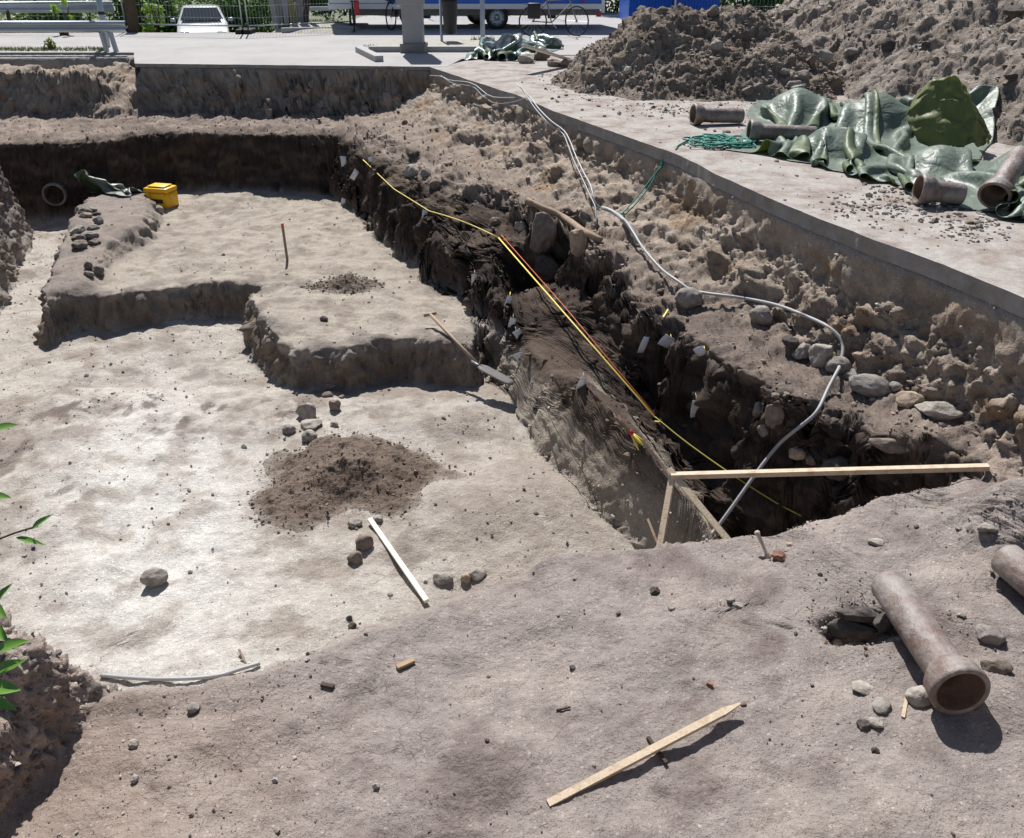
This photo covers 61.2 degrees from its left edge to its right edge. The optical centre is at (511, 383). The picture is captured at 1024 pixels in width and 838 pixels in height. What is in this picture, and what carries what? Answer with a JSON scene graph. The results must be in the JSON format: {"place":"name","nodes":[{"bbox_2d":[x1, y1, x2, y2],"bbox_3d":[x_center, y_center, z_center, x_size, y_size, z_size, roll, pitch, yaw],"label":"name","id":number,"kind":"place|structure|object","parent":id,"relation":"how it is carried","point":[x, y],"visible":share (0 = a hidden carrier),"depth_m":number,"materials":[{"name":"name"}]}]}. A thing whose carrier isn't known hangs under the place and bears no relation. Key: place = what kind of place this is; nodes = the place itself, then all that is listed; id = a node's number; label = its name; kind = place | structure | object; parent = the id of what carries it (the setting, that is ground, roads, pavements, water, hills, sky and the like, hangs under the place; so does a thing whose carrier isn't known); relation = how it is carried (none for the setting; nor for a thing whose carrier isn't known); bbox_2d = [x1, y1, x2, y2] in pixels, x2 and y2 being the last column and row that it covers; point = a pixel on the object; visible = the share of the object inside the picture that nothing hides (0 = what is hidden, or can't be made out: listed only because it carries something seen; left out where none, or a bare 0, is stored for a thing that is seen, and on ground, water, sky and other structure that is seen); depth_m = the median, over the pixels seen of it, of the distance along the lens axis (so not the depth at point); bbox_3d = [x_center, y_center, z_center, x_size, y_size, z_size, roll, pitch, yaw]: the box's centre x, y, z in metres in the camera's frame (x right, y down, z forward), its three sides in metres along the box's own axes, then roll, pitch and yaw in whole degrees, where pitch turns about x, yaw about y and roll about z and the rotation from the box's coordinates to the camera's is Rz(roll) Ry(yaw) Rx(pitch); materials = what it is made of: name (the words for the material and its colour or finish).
{"place":"outdoors","nodes":[
{"label":"outdoors","id":0,"kind":"place"},
{"bbox_2d":[0,0,365,32],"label":"street","id":1,"kind":"structure","parent":0,"point":[346,18],"depth_m":41.29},
{"bbox_2d":[0,0,85,32],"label":"bush","id":2,"kind":"object","parent":1,"relation":"on","point":[43,18],"visible":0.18,"depth_m":25.67,"materials":[{"name":"green plant"}]},
{"bbox_2d":[0,1,114,32],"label":"guard rail","id":3,"kind":"object","parent":1,"relation":"on","point":[7,7],"visible":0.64,"depth_m":21.61,"materials":[{"name":"metal"}]},
{"bbox_2d":[10,0,165,32],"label":"bush","id":4,"kind":"object","parent":1,"relation":"on","point":[116,17],"visible":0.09,"depth_m":26.68,"materials":[{"name":"green plant"}]},
{"bbox_2d":[96,0,110,46],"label":"sign pole","id":5,"kind":"object","parent":1,"relation":"on","point":[101,12],"visible":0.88,"depth_m":17.90,"materials":[{"name":"metal"}]},
{"bbox_2d":[123,0,139,32],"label":"box post","id":6,"kind":"object","parent":1,"relation":"on","point":[131,16],"visible":1,"depth_m":21.36,"materials":[{"name":"brown wood"}]},
{"bbox_2d":[112,0,190,32],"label":"bush","id":7,"kind":"object","parent":1,"relation":"on","point":[169,29],"visible":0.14,"depth_m":27.70,"materials":[{"name":"green plant"}]},
{"bbox_2d":[140,0,164,32],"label":"shrub","id":8,"kind":"object","parent":1,"relation":"on","point":[151,29],"visible":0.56,"depth_m":21.88,"materials":[{"name":"green plant"}]},
{"bbox_2d":[170,4,232,32],"bbox_3d":[-9.675,-11.177,27.178,1.844,1.253,3.816,-8,28,-15],"label":"parked car","id":9,"kind":"object","parent":1,"relation":"on","point":[203,29],"visible":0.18,"depth_m":26.39,"materials":[{"name":"white paint"}]},
{"bbox_2d":[201,0,312,32],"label":"bush","id":10,"kind":"object","parent":1,"relation":"on","point":[254,14],"visible":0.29,"depth_m":27.75,"materials":[{"name":"green plant"}]},
{"bbox_2d":[303,0,347,20],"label":"bush","id":11,"kind":"object","parent":1,"relation":"on","point":[323,12],"visible":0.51,"depth_m":29.22,"materials":[{"name":"green plant"}]},
{"bbox_2d":[719,0,784,11],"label":"bush","id":12,"kind":"object","parent":1,"relation":"on","point":[758,4],"visible":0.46,"depth_m":28.22,"materials":[{"name":"green plant"}]},
{"bbox_2d":[0,0,782,69],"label":"road","id":13,"kind":"structure","parent":0,"point":[266,50],"depth_m":18.91,"materials":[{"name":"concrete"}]},
{"bbox_2d":[0,46,103,50],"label":"grass","id":14,"kind":"structure","parent":13,"relation":"on","point":[11,48],"depth_m":17.64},
{"bbox_2d":[50,0,73,35],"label":"weed","id":15,"kind":"object","parent":13,"relation":"on","point":[54,8],"visible":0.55,"depth_m":20.57,"materials":[{"name":"green plant"}]},
{"bbox_2d":[0,21,125,51],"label":"guard rail","id":16,"kind":"object","parent":13,"relation":"on","point":[102,27],"visible":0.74,"depth_m":17.08,"materials":[{"name":"metal"}]},
{"bbox_2d":[125,0,246,33],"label":"fence panel","id":17,"kind":"object","parent":13,"relation":"on","point":[237,31],"visible":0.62,"depth_m":21.29,"materials":[{"name":"metal"}]},
{"bbox_2d":[241,0,355,33],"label":"fence panel","id":18,"kind":"object","parent":13,"relation":"on","point":[248,30],"visible":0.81,"depth_m":21.55,"materials":[{"name":"metal"}]},
{"bbox_2d":[281,26,355,32],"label":"kerb","id":19,"kind":"structure","parent":13,"relation":"on","point":[287,29],"depth_m":21.42,"materials":[{"name":"concrete"}]},
{"bbox_2d":[270,22,368,33],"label":"verge","id":20,"kind":"structure","parent":13,"relation":"on","point":[358,26],"depth_m":21.56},
{"bbox_2d":[274,0,283,28],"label":"board","id":21,"kind":"object","parent":20,"relation":"on","point":[279,11],"depth_m":22.64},
{"bbox_2d":[295,0,302,22],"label":"board","id":22,"kind":"object","parent":20,"relation":"on","point":[298,10],"depth_m":22.63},
{"bbox_2d":[349,0,359,31],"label":"bicycle","id":23,"kind":"object","parent":13,"relation":"on","point":[355,10],"visible":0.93,"depth_m":21.30,"materials":[{"name":"metal"}]},
{"bbox_2d":[355,46,383,61],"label":"kerb","id":24,"kind":"structure","parent":13,"relation":"on","point":[369,54],"depth_m":16.23,"materials":[{"name":"concrete"}]},
{"bbox_2d":[396,0,427,52],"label":"column","id":25,"kind":"structure","parent":13,"relation":"on","point":[412,17],"depth_m":16.99,"materials":[{"name":"grey paint"}]},
{"bbox_2d":[369,46,477,51],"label":"kerb","id":26,"kind":"structure","parent":13,"relation":"on","point":[429,48],"depth_m":17.26,"materials":[{"name":"concrete"}]},
{"bbox_2d":[373,40,496,47],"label":"traffic island","id":27,"kind":"structure","parent":13,"relation":"on","point":[443,43],"depth_m":18.01,"materials":[{"name":"concrete"}]},
{"bbox_2d":[439,0,456,40],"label":"litter bin","id":28,"kind":"object","parent":27,"relation":"on","point":[448,9],"visible":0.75,"depth_m":18.18,"materials":[{"name":"metal"}]},
{"bbox_2d":[480,0,484,38],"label":"signpost","id":29,"kind":"object","parent":27,"relation":"on","point":[482,18],"depth_m":18.41,"materials":[{"name":"metal"}]},
{"bbox_2d":[294,0,604,28],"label":"trailer","id":30,"kind":"object","parent":13,"relation":"on","point":[497,12],"visible":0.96,"depth_m":22.06,"materials":[{"name":"white paint"}]},
{"bbox_2d":[464,31,563,60],"bbox_3d":[-0.026,-6.731,17.127,1.858,0.341,3.000,5,27,10],"label":"tarpaulin","id":31,"kind":"object","parent":13,"relation":"on","point":[505,47],"visible":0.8,"depth_m":16.98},
{"bbox_2d":[519,0,588,35],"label":"bicycle","id":32,"kind":"object","parent":13,"relation":"on","point":[534,11],"visible":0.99,"depth_m":20.31,"materials":[{"name":"metal"}]},
{"bbox_2d":[619,0,719,19],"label":"container","id":33,"kind":"object","parent":13,"relation":"on","point":[627,8],"visible":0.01,"depth_m":23.87,"materials":[{"name":"blue metal"}]},
{"bbox_2d":[0,55,1023,837],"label":"trench ground","id":34,"kind":"structure","parent":0,"point":[374,713],"depth_m":6.07,"materials":[{"name":"soil"}]},
{"bbox_2d":[0,422,52,709],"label":"shrub","id":35,"kind":"object","parent":34,"relation":"on","point":[6,666],"visible":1,"depth_m":1.77,"materials":[{"name":"green plant"}]},
{"bbox_2d":[42,182,67,205],"bbox_3d":[-7.359,-3.206,14.214,0.373,0.373,0.917,-3,27,-6],"label":"clay pipe","id":36,"kind":"object","parent":34,"relation":"on","point":[45,189],"visible":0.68,"depth_m":13.83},
{"bbox_2d":[0,612,122,790],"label":"bank gravel","id":37,"kind":"structure","parent":34,"relation":"on","point":[37,757],"depth_m":3.71,"materials":[{"name":"stone"}]},
{"bbox_2d":[74,170,144,195],"bbox_3d":[-6.253,-3.122,13.578,1.145,0.404,0.464,13,29,24],"label":"tarpaulin","id":38,"kind":"object","parent":34,"relation":"on","point":[92,184],"visible":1,"depth_m":13.55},
{"bbox_2d":[140,567,167,586],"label":"stone","id":39,"kind":"object","parent":34,"relation":"on","point":[154,577],"visible":1,"depth_m":5.78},
{"bbox_2d":[143,183,178,208],"bbox_3d":[-5.499,-2.941,13.591,0.420,0.352,0.328,6,27,13],"label":"instrument case","id":40,"kind":"object","parent":34,"relation":"on","point":[164,195],"visible":0.92,"depth_m":13.47,"materials":[{"name":"yellow plastic"}]},
{"bbox_2d":[100,661,259,680],"bbox_3d":[-1.947,1.699,5.069,0.923,0.039,0.102,-2,27,-4],"label":"cable","id":41,"kind":"object","parent":34,"relation":"on","point":[182,678],"visible":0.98,"depth_m":5.04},
{"bbox_2d":[295,403,315,419],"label":"stone","id":42,"kind":"object","parent":34,"relation":"on","point":[304,411],"visible":0.9,"depth_m":7.84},
{"bbox_2d":[300,419,321,429],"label":"stone","id":43,"kind":"object","parent":34,"relation":"on","point":[307,424],"visible":0.92,"depth_m":7.67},
{"bbox_2d":[0,189,623,665],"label":"crumbs","id":44,"kind":"object","parent":34,"relation":"on","point":[242,445],"visible":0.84,"depth_m":7.84,"materials":[{"name":"soil"}]},
{"bbox_2d":[300,270,384,295],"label":"clods","id":45,"kind":"object","parent":34,"relation":"on","point":[343,279],"visible":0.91,"depth_m":9.96,"materials":[{"name":"soil"}]},
{"bbox_2d":[309,273,379,293],"bbox_3d":[-1.951,-1.178,10.026,0.896,0.214,0.714,0,27,0],"label":"soil pile","id":46,"kind":"object","parent":34,"relation":"on","point":[333,287],"visible":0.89,"depth_m":9.89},
{"bbox_2d":[347,551,362,564],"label":"stone","id":47,"kind":"object","parent":34,"relation":"on","point":[355,557],"visible":1,"depth_m":6.03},
{"bbox_2d":[248,433,465,532],"bbox_3d":[-1.221,0.669,6.950,1.804,0.284,1.496,0,27,0],"label":"soil pile","id":48,"kind":"object","parent":34,"relation":"on","point":[336,478],"visible":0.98,"depth_m":6.78,"materials":[{"name":"soil"}]},
{"bbox_2d":[242,425,471,535],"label":"clods","id":49,"kind":"object","parent":34,"relation":"on","point":[321,490],"visible":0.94,"depth_m":6.90,"materials":[{"name":"soil"}]},
{"bbox_2d":[355,534,373,550],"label":"stone","id":50,"kind":"object","parent":34,"relation":"on","point":[363,542],"visible":1,"depth_m":6.12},
{"bbox_2d":[368,517,428,602],"bbox_3d":[-0.805,1.211,6.036,0.038,0.044,1.018,-14,30,-26],"label":"stick","id":51,"kind":"object","parent":34,"relation":"on","point":[402,565],"visible":1,"depth_m":5.98,"materials":[{"name":"white wood"}]},
{"bbox_2d":[433,573,452,584],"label":"stone","id":52,"kind":"object","parent":34,"relation":"on","point":[441,579],"visible":1,"depth_m":5.83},
{"bbox_2d":[423,311,514,384],"bbox_3d":[-0.458,-0.353,8.407,0.200,0.338,1.344,-20,33,-35],"label":"spade","id":53,"kind":"object","parent":34,"relation":"on","point":[495,374],"visible":1,"depth_m":8.21,"materials":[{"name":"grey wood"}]},
{"bbox_2d":[469,567,486,580],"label":"stone","id":54,"kind":"object","parent":34,"relation":"on","point":[477,573],"visible":1,"depth_m":5.86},
{"bbox_2d":[0,85,1023,539],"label":"rubble","id":55,"kind":"object","parent":34,"relation":"on","point":[774,395],"visible":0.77,"depth_m":8.16,"materials":[{"name":"stone"}]},
{"bbox_2d":[8,484,1023,837],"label":"pebbles","id":56,"kind":"object","parent":34,"relation":"on","point":[376,786],"visible":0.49,"depth_m":3.96,"materials":[{"name":"stone"}]},
{"bbox_2d":[534,254,559,280],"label":"stone","id":57,"kind":"object","parent":34,"relation":"on","point":[546,267],"visible":0.91,"depth_m":9.35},
{"bbox_2d":[529,212,556,253],"bbox_3d":[0.351,-1.605,9.389,0.326,0.521,0.235,10,28,20],"label":"stone","id":58,"kind":"object","parent":57,"relation":"on","point":[544,232],"visible":0.93,"depth_m":9.30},
{"bbox_2d":[520,85,596,224],"bbox_3d":[0.583,-2.870,10.397,0.212,0.884,3.823,-5,27,-10],"label":"cable","id":59,"kind":"object","parent":34,"relation":"on","point":[569,150],"visible":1,"depth_m":10.21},
{"bbox_2d":[516,84,600,207],"bbox_3d":[0.561,-3.004,10.607,0.190,0.799,3.763,-6,27,-11],"label":"cable","id":60,"kind":"object","parent":34,"relation":"on","point":[570,143],"visible":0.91,"depth_m":10.33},
{"bbox_2d":[525,197,602,243],"bbox_3d":[0.583,-1.678,8.972,0.314,0.179,1.560,-11,29,-21],"label":"root","id":61,"kind":"object","parent":34,"relation":"on","point":[574,224],"visible":0.96,"depth_m":9.25,"materials":[{"name":"brown wood"}]},
{"bbox_2d":[498,237,654,416],"bbox_3d":[0.459,-0.694,8.109,0.015,0.275,3.871,-8,28,-16],"label":"marking line","id":62,"kind":"object","parent":34,"relation":"on","point":[620,377],"visible":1,"depth_m":7.64,"materials":[{"name":"yellow"}]},
{"bbox_2d":[501,235,654,414],"bbox_3d":[0.481,-0.715,8.105,0.019,0.288,3.873,-8,28,-16],"label":"marking line","id":63,"kind":"object","parent":34,"relation":"on","point":[584,330],"visible":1,"depth_m":7.64,"materials":[{"name":"orange"}]},
{"bbox_2d":[569,229,587,256],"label":"stone","id":64,"kind":"object","parent":34,"relation":"on","point":[578,242],"visible":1,"depth_m":8.36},
{"bbox_2d":[613,413,643,450],"bbox_3d":[0.835,0.356,6.171,0.271,0.243,0.077,11,29,21],"label":"line bundle","id":65,"kind":"object","parent":34,"relation":"on","point":[638,439],"visible":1,"depth_m":6.17,"materials":[{"name":"yellow"}]},
{"bbox_2d":[546,702,740,806],"bbox_3d":[0.559,1.525,3.575,0.911,0.180,0.038,-11,29,-21],"label":"stake","id":66,"kind":"object","parent":34,"relation":"on","point":[648,751],"visible":1,"depth_m":3.56,"materials":[{"name":"brown wood"}]},
{"bbox_2d":[619,133,755,215],"bbox_3d":[1.759,-2.188,9.031,1.563,0.682,0.612,-7,27,-14],"label":"rope","id":67,"kind":"object","parent":34,"relation":"on","point":[707,140],"visible":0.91,"depth_m":8.87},
{"bbox_2d":[674,287,701,309],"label":"stone","id":68,"kind":"object","parent":34,"relation":"on","point":[687,298],"visible":1,"depth_m":7.09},
{"bbox_2d":[601,206,844,538],"bbox_3d":[1.661,-0.415,7.397,1.133,1.272,4.016,-2,27,-5],"label":"hose","id":69,"kind":"object","parent":34,"relation":"on","point":[784,438],"visible":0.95,"depth_m":6.15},
{"bbox_2d":[654,416,800,515],"bbox_3d":[1.526,0.585,6.216,1.257,0.345,0.040,22,34,36],"label":"marking line","id":70,"kind":"object","parent":34,"relation":"on","point":[722,467],"visible":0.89,"depth_m":6.25,"materials":[{"name":"yellow"}]},
{"bbox_2d":[749,305,772,324],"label":"stone","id":71,"kind":"object","parent":34,"relation":"on","point":[760,314],"visible":1,"depth_m":6.64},
{"bbox_2d":[764,404,784,428],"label":"stone","id":72,"kind":"object","parent":34,"relation":"on","point":[774,415],"visible":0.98,"depth_m":5.85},
{"bbox_2d":[782,335,798,347],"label":"stone","id":73,"kind":"object","parent":34,"relation":"on","point":[789,341],"visible":1,"depth_m":6.25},
{"bbox_2d":[789,447,805,459],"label":"stone","id":74,"kind":"object","parent":34,"relation":"on","point":[795,453],"visible":1,"depth_m":5.83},
{"bbox_2d":[792,342,810,359],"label":"stone","id":75,"kind":"object","parent":34,"relation":"on","point":[800,352],"visible":0.75,"depth_m":6.17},
{"bbox_2d":[808,343,832,367],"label":"stone","id":76,"kind":"object","parent":34,"relation":"on","point":[819,355],"visible":0.86,"depth_m":6.04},
{"bbox_2d":[657,463,989,544],"bbox_3d":[1.759,0.761,4.964,1.849,0.597,0.417,3,27,6],"label":"wooden trestle","id":77,"kind":"object","parent":34,"relation":"on","point":[675,476],"visible":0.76,"depth_m":5.04,"materials":[{"name":"brown wood"}]},
{"bbox_2d":[821,454,849,480],"bbox_3d":[2.140,0.545,5.662,0.227,0.158,0.164,10,28,11],"label":"stone","id":78,"kind":"object","parent":34,"relation":"on","point":[840,460],"visible":0.52,"depth_m":5.62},
{"bbox_2d":[825,356,850,373],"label":"stone","id":79,"kind":"object","parent":34,"relation":"on","point":[832,363],"visible":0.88,"depth_m":5.96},
{"bbox_2d":[825,618,877,639],"bbox_3d":[1.646,1.189,4.205,0.244,0.098,0.097,1,26,16],"label":"stone","id":80,"kind":"object","parent":34,"relation":"on","point":[839,627],"visible":0.96,"depth_m":4.18,"materials":[{"name":"stone"}]},
{"bbox_2d":[835,606,878,622],"bbox_3d":[1.679,1.118,4.202,0.227,0.070,0.083,4,26,-5],"label":"stone","id":81,"kind":"object","parent":80,"relation":"on","point":[861,614],"visible":0.88,"depth_m":4.18,"materials":[{"name":"stone"}]},
{"bbox_2d":[852,680,873,694],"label":"stone","id":82,"kind":"object","parent":34,"relation":"on","point":[862,687],"visible":1,"depth_m":3.75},
{"bbox_2d":[848,373,891,397],"bbox_3d":[2.393,0.011,5.788,0.288,0.159,0.202,19,32,24],"label":"stone","id":83,"kind":"object","parent":34,"relation":"on","point":[870,385],"visible":0.98,"depth_m":5.72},
{"bbox_2d":[872,697,891,714],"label":"stone","id":84,"kind":"object","parent":34,"relation":"on","point":[881,705],"visible":1,"depth_m":3.64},
{"bbox_2d":[872,612,892,633],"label":"stone","id":85,"kind":"object","parent":34,"relation":"on","point":[882,623],"visible":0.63,"depth_m":4.13,"materials":[{"name":"stone"}]},
{"bbox_2d":[868,437,909,453],"bbox_3d":[2.336,0.384,5.344,0.262,0.103,0.101,19,38,22],"label":"stone","id":86,"kind":"object","parent":34,"relation":"on","point":[888,445],"visible":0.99,"depth_m":5.32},
{"bbox_2d":[895,391,925,407],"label":"stone","id":87,"kind":"object","parent":34,"relation":"on","point":[907,399],"visible":0.91,"depth_m":5.54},
{"bbox_2d":[905,685,930,707],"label":"stone","id":88,"kind":"object","parent":34,"relation":"on","point":[916,696],"visible":0.87,"depth_m":3.62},
{"bbox_2d":[871,570,990,714],"bbox_3d":[1.809,1.089,3.802,0.244,0.244,0.716,0,27,0],"label":"clay pipe","id":89,"kind":"object","parent":34,"relation":"on","point":[955,682],"visible":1,"depth_m":3.63,"materials":[{"name":"ceramic"}]},
{"bbox_2d":[914,401,963,420],"bbox_3d":[2.671,0.170,5.428,0.283,0.122,0.142,13,29,23],"label":"stone","id":90,"kind":"object","parent":34,"relation":"on","point":[940,410],"visible":1,"depth_m":5.38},
{"bbox_2d":[975,623,1005,645],"bbox_3d":[2.154,1.129,3.899,0.128,0.077,0.099,16,31,25],"label":"stone","id":91,"kind":"object","parent":34,"relation":"on","point":[991,635],"visible":1,"depth_m":3.87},
{"bbox_2d":[980,658,1012,673],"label":"stone","id":92,"kind":"object","parent":34,"relation":"on","point":[996,665],"visible":1,"depth_m":3.69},
{"bbox_2d":[991,545,1023,596],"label":"clay pipe","id":93,"kind":"object","parent":34,"relation":"on","point":[1007,563],"visible":1,"depth_m":4.08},
{"bbox_2d":[429,56,1023,317],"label":"pavement","id":94,"kind":"structure","parent":0,"point":[993,272],"depth_m":7.49,"materials":[{"name":"concrete"}]},
{"bbox_2d":[521,44,570,58],"bbox_3d":[0.661,-5.621,14.770,0.160,0.387,1.425,20,33,35],"label":"plank","id":95,"kind":"object","parent":94,"relation":"on","point":[544,51],"visible":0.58,"depth_m":14.56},
{"bbox_2d":[550,3,842,101],"bbox_3d":[2.864,-5.114,13.107,4.656,1.195,4.104,0,27,0],"label":"spoil heap","id":96,"kind":"object","parent":94,"relation":"on","point":[616,60],"visible":0.85,"depth_m":12.22,"materials":[{"name":"soil"}]},
{"bbox_2d":[546,3,844,101],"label":"clods","id":97,"kind":"object","parent":96,"relation":"on","point":[669,72],"visible":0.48,"depth_m":12.24,"materials":[{"name":"soil"}]},
{"bbox_2d":[817,49,833,64],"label":"stone","id":98,"kind":"object","parent":96,"relation":"on","point":[826,55],"visible":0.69,"depth_m":12.61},
{"bbox_2d":[689,103,744,125],"bbox_3d":[2.379,-3.121,10.031,0.610,0.244,0.244,-4,27,-8],"label":"clay pipe","id":99,"kind":"object","parent":94,"relation":"on","point":[699,114],"visible":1,"depth_m":9.98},
{"bbox_2d":[723,75,998,193],"bbox_3d":[3.800,-3.039,9.310,2.739,0.709,5.372,10,28,19],"label":"tarpaulin","id":100,"kind":"object","parent":94,"relation":"on","point":[937,129],"visible":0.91,"depth_m":8.47,"materials":[{"name":"plastic"}]},
{"bbox_2d":[746,119,817,141],"bbox_3d":[2.819,-2.641,9.068,0.703,0.244,0.248,0,27,0],"label":"clay pipe","id":101,"kind":"object","parent":100,"relation":"on","point":[757,130],"visible":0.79,"depth_m":8.98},
{"bbox_2d":[765,0,1023,145],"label":"spoil heap","id":102,"kind":"object","parent":94,"relation":"on","point":[925,70],"visible":0.54,"depth_m":11.63,"materials":[{"name":"soil"}]},
{"bbox_2d":[881,37,895,51],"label":"stone","id":103,"kind":"object","parent":102,"relation":"on","point":[888,44],"visible":1,"depth_m":12.29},
{"bbox_2d":[769,0,1023,143],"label":"clods","id":104,"kind":"object","parent":102,"relation":"on","point":[934,57],"visible":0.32,"depth_m":11.63,"materials":[{"name":"soil"}]},
{"bbox_2d":[1002,4,1023,17],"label":"stone","id":105,"kind":"object","parent":102,"relation":"on","point":[1016,10],"visible":0.98,"depth_m":11.05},
{"bbox_2d":[911,173,967,204],"bbox_3d":[3.369,-1.532,6.829,0.372,0.244,0.244,0,27,0],"label":"clay pipe","id":106,"kind":"object","parent":94,"relation":"on","point":[927,189],"visible":1,"depth_m":6.75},
{"bbox_2d":[940,135,1023,217],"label":"tarpaulin","id":107,"kind":"object","parent":94,"relation":"on","point":[979,175],"visible":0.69,"depth_m":7.14,"materials":[{"name":"plastic"}]},
{"bbox_2d":[977,146,1023,208],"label":"clay pipe","id":108,"kind":"object","parent":107,"relation":"on","point":[1006,177],"visible":0.98,"depth_m":6.69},
{"bbox_2d":[516,68,1023,249],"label":"gravel","id":109,"kind":"structure","parent":0,"point":[978,224],"depth_m":6.75,"materials":[{"name":"gravel"}]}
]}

